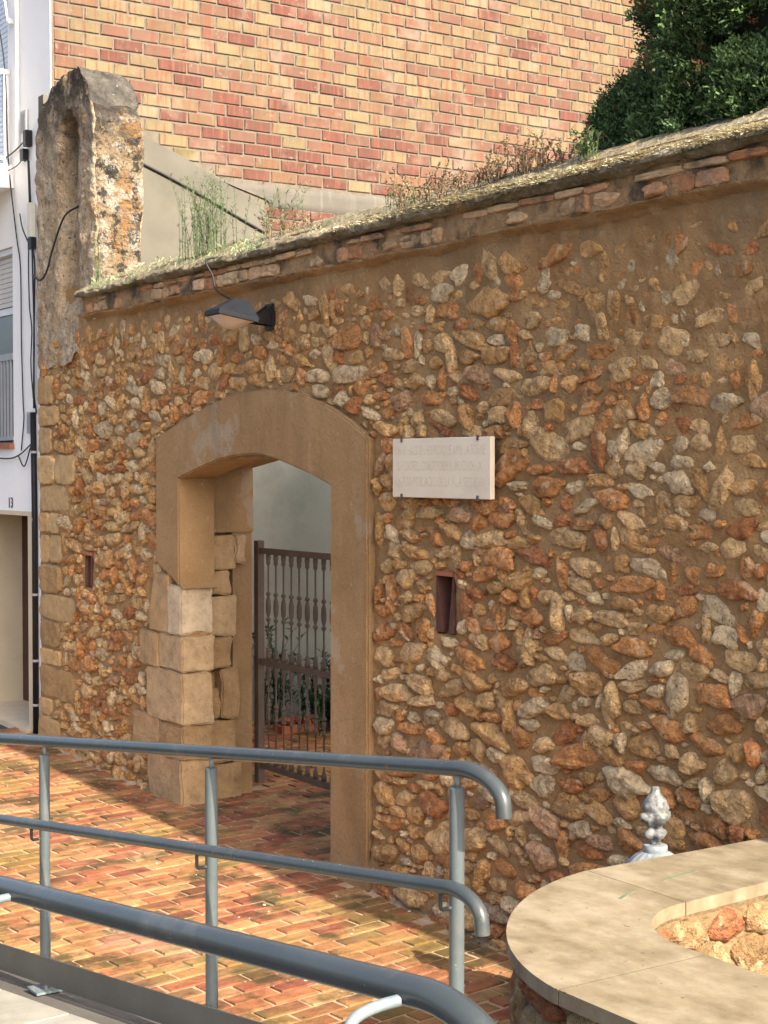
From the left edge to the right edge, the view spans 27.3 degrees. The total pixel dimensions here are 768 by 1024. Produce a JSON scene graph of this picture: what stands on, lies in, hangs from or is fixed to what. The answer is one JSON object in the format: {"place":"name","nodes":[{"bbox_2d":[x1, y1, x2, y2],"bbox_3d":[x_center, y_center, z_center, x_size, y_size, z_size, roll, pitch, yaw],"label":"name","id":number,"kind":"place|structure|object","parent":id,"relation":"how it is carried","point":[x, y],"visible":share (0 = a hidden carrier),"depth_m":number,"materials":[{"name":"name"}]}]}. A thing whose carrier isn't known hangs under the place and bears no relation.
{"place":"outdoors","nodes":[
{"label":"outdoors","id":0,"kind":"place"},
{"bbox_2d":[0,718,512,1023],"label":"street","id":1,"kind":"structure","parent":0,"point":[313,914],"depth_m":10.45,"materials":[{"name":"brick"}]},
{"bbox_2d":[5,733,502,1022],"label":"paving grit","id":2,"kind":"object","parent":1,"relation":"on","point":[251,894],"visible":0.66,"depth_m":10.42,"materials":[{"name":"brown gravel"}]},
{"bbox_2d":[252,617,305,723],"bbox_3d":[-1.181,1.629,16.629,0.779,1.219,0.576,0,2,7],"label":"courtyard shrub","id":3,"kind":"object","parent":1,"relation":"on","point":[279,691],"visible":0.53,"depth_m":16.64,"materials":[{"name":"green plant"}]},
{"bbox_2d":[273,714,328,734],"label":"planting kerb","id":4,"kind":"structure","parent":1,"relation":"on","point":[288,728],"depth_m":16.22,"materials":[{"name":"brick"}]},
{"bbox_2d":[271,648,330,713],"bbox_3d":[-0.662,1.825,16.917,1.146,0.810,0.661,0,2,8],"label":"courtyard shrub","id":5,"kind":"object","parent":1,"relation":"on","point":[303,698],"visible":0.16,"depth_m":16.91,"materials":[{"name":"green plant"}]},
{"bbox_2d":[286,681,330,735],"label":"courtyard shrub","id":6,"kind":"object","parent":1,"relation":"on","point":[319,700],"visible":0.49,"depth_m":16.32,"materials":[{"name":"green plant"}]},
{"bbox_2d":[506,837,767,1023],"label":"stone planter","id":7,"kind":"object","parent":1,"relation":"on","point":[680,938],"visible":1,"depth_m":6.04,"materials":[{"name":"stone"}]},
{"bbox_2d":[625,786,673,862],"bbox_3d":[1.331,2.030,7.764,0.400,1.370,0.400,-1,2,-33],"label":"fountain","id":8,"kind":"object","parent":1,"relation":"on","point":[655,815],"visible":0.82,"depth_m":7.71,"materials":[{"name":"white stone"}]},
{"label":"ground","id":9,"kind":"structure","parent":0,"visible":0},
{"bbox_2d":[0,0,50,732],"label":"white house","id":10,"kind":"structure","parent":9,"relation":"on","point":[25,28],"depth_m":16.40,"materials":[{"name":"paint"}]},
{"bbox_2d":[0,0,7,163],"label":"window","id":11,"kind":"structure","parent":10,"relation":"in","point":[3,27],"depth_m":16.87,"materials":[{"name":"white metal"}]},
{"bbox_2d":[0,248,13,448],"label":"window","id":12,"kind":"structure","parent":10,"relation":"in","point":[6,257],"depth_m":16.79,"materials":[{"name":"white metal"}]},
{"bbox_2d":[0,32,36,466],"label":"house cables","id":13,"kind":"object","parent":10,"relation":"attached to","point":[31,207],"visible":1,"depth_m":15.95,"materials":[{"name":"black plastic"}]},
{"bbox_2d":[20,109,28,133],"bbox_3d":[-3.658,-3.969,16.062,0.034,0.220,0.150,-1,2,-33],"label":"vent grille","id":14,"kind":"object","parent":10,"relation":"attached to","point":[24,121],"visible":0.99,"depth_m":16.02,"materials":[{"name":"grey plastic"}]},
{"bbox_2d":[22,516,28,700],"bbox_3d":[-3.543,1.087,17.188,0.060,2.150,2.004,-1,2,-33],"label":"door","id":15,"kind":"structure","parent":10,"relation":"in","point":[24,518],"depth_m":17.93,"materials":[{"name":"grey paint"}]},
{"bbox_2d":[27,412,29,433],"bbox_3d":[-3.591,-0.907,16.048,0.034,0.220,0.150,-1,2,-33],"label":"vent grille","id":16,"kind":"object","parent":10,"relation":"attached to","point":[28,422],"visible":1,"depth_m":16.06,"materials":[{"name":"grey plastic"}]},
{"bbox_2d":[30,412,38,733],"bbox_3d":[-3.536,0.625,15.986,0.070,3.261,0.095,-1,2,-33],"label":"conduit","id":17,"kind":"object","parent":10,"relation":"attached to","point":[35,593],"visible":0.99,"depth_m":15.95,"materials":[{"name":"black plastic"}]},
{"bbox_2d":[0,970,160,1023],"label":"ramp","id":18,"kind":"structure","parent":9,"relation":"on","point":[20,1003],"depth_m":6.30,"materials":[{"name":"grey concrete"}]},
{"bbox_2d":[0,875,496,1023],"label":"handrail","id":19,"kind":"object","parent":18,"relation":"on","point":[389,988],"visible":1,"depth_m":2.29,"materials":[{"name":"grey metal"}]},
{"bbox_2d":[0,733,511,1023],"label":"ramp railing","id":20,"kind":"object","parent":18,"relation":"on","point":[46,972],"visible":1,"depth_m":5.59,"materials":[{"name":"grey metal"}]},
{"bbox_2d":[38,0,698,720],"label":"brick wall","id":21,"kind":"structure","parent":9,"relation":"on","point":[342,106],"depth_m":17.20,"materials":[{"name":"orange brick"}]},
{"bbox_2d":[143,163,267,233],"bbox_3d":[-1.665,-3.162,16.552,1.990,0.825,0.027,-1,2,-33],"label":"cable","id":22,"kind":"object","parent":21,"relation":"attached to","point":[198,193],"visible":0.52,"depth_m":16.36,"materials":[{"name":"black plastic"}]},
{"bbox_2d":[37,108,767,953],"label":"stone wall","id":23,"kind":"structure","parent":9,"relation":"on","point":[563,636],"depth_m":9.62,"materials":[{"name":"brown stone"}]},
{"bbox_2d":[34,66,144,368],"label":"bell gable","id":24,"kind":"structure","parent":23,"relation":"on","point":[89,142],"depth_m":14.58,"materials":[{"name":"stone"}]},
{"bbox_2d":[32,205,78,280],"bbox_3d":[-3.168,-2.545,15.068,0.083,0.628,1.030,-1,2,-37],"label":"gable cable","id":25,"kind":"object","parent":24,"relation":"attached to","point":[53,246],"visible":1,"depth_m":14.97,"materials":[{"name":"black plastic"}]},
{"bbox_2d":[93,223,103,279],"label":"weed","id":26,"kind":"object","parent":23,"relation":"on","point":[97,256],"visible":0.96,"depth_m":14.29,"materials":[{"name":"plant"}]},
{"bbox_2d":[167,165,252,259],"bbox_3d":[-1.424,-2.400,12.681,0.607,0.693,0.737,-1,2,-18],"label":"weed","id":27,"kind":"object","parent":23,"relation":"on","point":[202,239],"visible":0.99,"depth_m":12.68,"materials":[{"name":"green plant"}]},
{"bbox_2d":[204,256,275,329],"bbox_3d":[-1.118,-1.673,11.785,0.478,0.666,0.846,-1,2,-22],"label":"wall lamp","id":28,"kind":"object","parent":23,"relation":"attached to","point":[234,313],"visible":0.96,"depth_m":11.47,"materials":[{"name":"grey metal"}]},
{"bbox_2d":[256,178,310,237],"bbox_3d":[-0.764,-2.276,11.862,0.447,0.450,0.322,0,2,5],"label":"weed","id":29,"kind":"object","parent":23,"relation":"on","point":[280,209],"visible":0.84,"depth_m":11.83,"materials":[{"name":"plant"}]},
{"bbox_2d":[253,210,323,239],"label":"dry plant","id":30,"kind":"object","parent":23,"relation":"on","point":[281,228],"visible":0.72,"depth_m":11.49,"materials":[{"name":"brown plant"}]},
{"bbox_2d":[254,540,330,790],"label":"iron gate","id":31,"kind":"structure","parent":23,"relation":"attached to","point":[260,660],"depth_m":13.17,"materials":[{"name":"black metal"}]},
{"bbox_2d":[384,179,432,210],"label":"weed","id":32,"kind":"object","parent":23,"relation":"on","point":[397,206],"visible":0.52,"depth_m":10.28,"materials":[{"name":"brown plant"}]},
{"bbox_2d":[85,106,767,289],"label":"dry grass","id":33,"kind":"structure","parent":23,"relation":"on","point":[751,128],"depth_m":9.01,"materials":[{"name":"plant"}]},
{"bbox_2d":[383,166,484,210],"bbox_3d":[0.287,-2.021,9.858,0.605,0.233,0.704,0,2,-10],"label":"dry plant","id":34,"kind":"object","parent":23,"relation":"on","point":[441,195],"visible":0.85,"depth_m":9.74,"materials":[{"name":"brown plant"}]},
{"bbox_2d":[393,435,494,500],"bbox_3d":[0.375,-0.273,9.808,0.096,0.396,1.040,-1,2,-33],"label":"marble plaque","id":35,"kind":"object","parent":23,"relation":"attached to","point":[456,467],"visible":1,"depth_m":9.73,"materials":[{"name":"stone"}]},
{"bbox_2d":[432,147,574,190],"bbox_3d":[0.679,-2.085,9.688,0.737,0.151,1.142,0,2,-16],"label":"dry plant","id":36,"kind":"object","parent":23,"relation":"on","point":[485,171],"visible":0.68,"depth_m":9.67,"materials":[{"name":"brown plant"}]},
{"bbox_2d":[484,124,615,179],"bbox_3d":[0.879,-2.129,9.416,0.729,0.212,1.143,-1,2,-33],"label":"dry plant","id":37,"kind":"object","parent":23,"relation":"on","point":[525,153],"visible":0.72,"depth_m":9.34,"materials":[{"name":"brown plant"}]},
{"bbox_2d":[568,116,603,160],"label":"weed","id":38,"kind":"object","parent":23,"relation":"on","point":[581,144],"visible":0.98,"depth_m":8.85,"materials":[{"name":"green plant"}]},
{"bbox_2d":[572,62,688,155],"bbox_3d":[1.617,-0.056,10.007,0.967,5.561,0.966,-1,2,-33],"label":"cypress shrub","id":39,"kind":"object","parent":9,"relation":"on","point":[610,116],"visible":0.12,"depth_m":9.76,"materials":[{"name":"green plant"}]},
{"bbox_2d":[617,0,767,145],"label":"cypress tree","id":40,"kind":"object","parent":9,"relation":"on","point":[718,52],"visible":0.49,"depth_m":8.58,"materials":[{"name":"green plant"}]}
]}

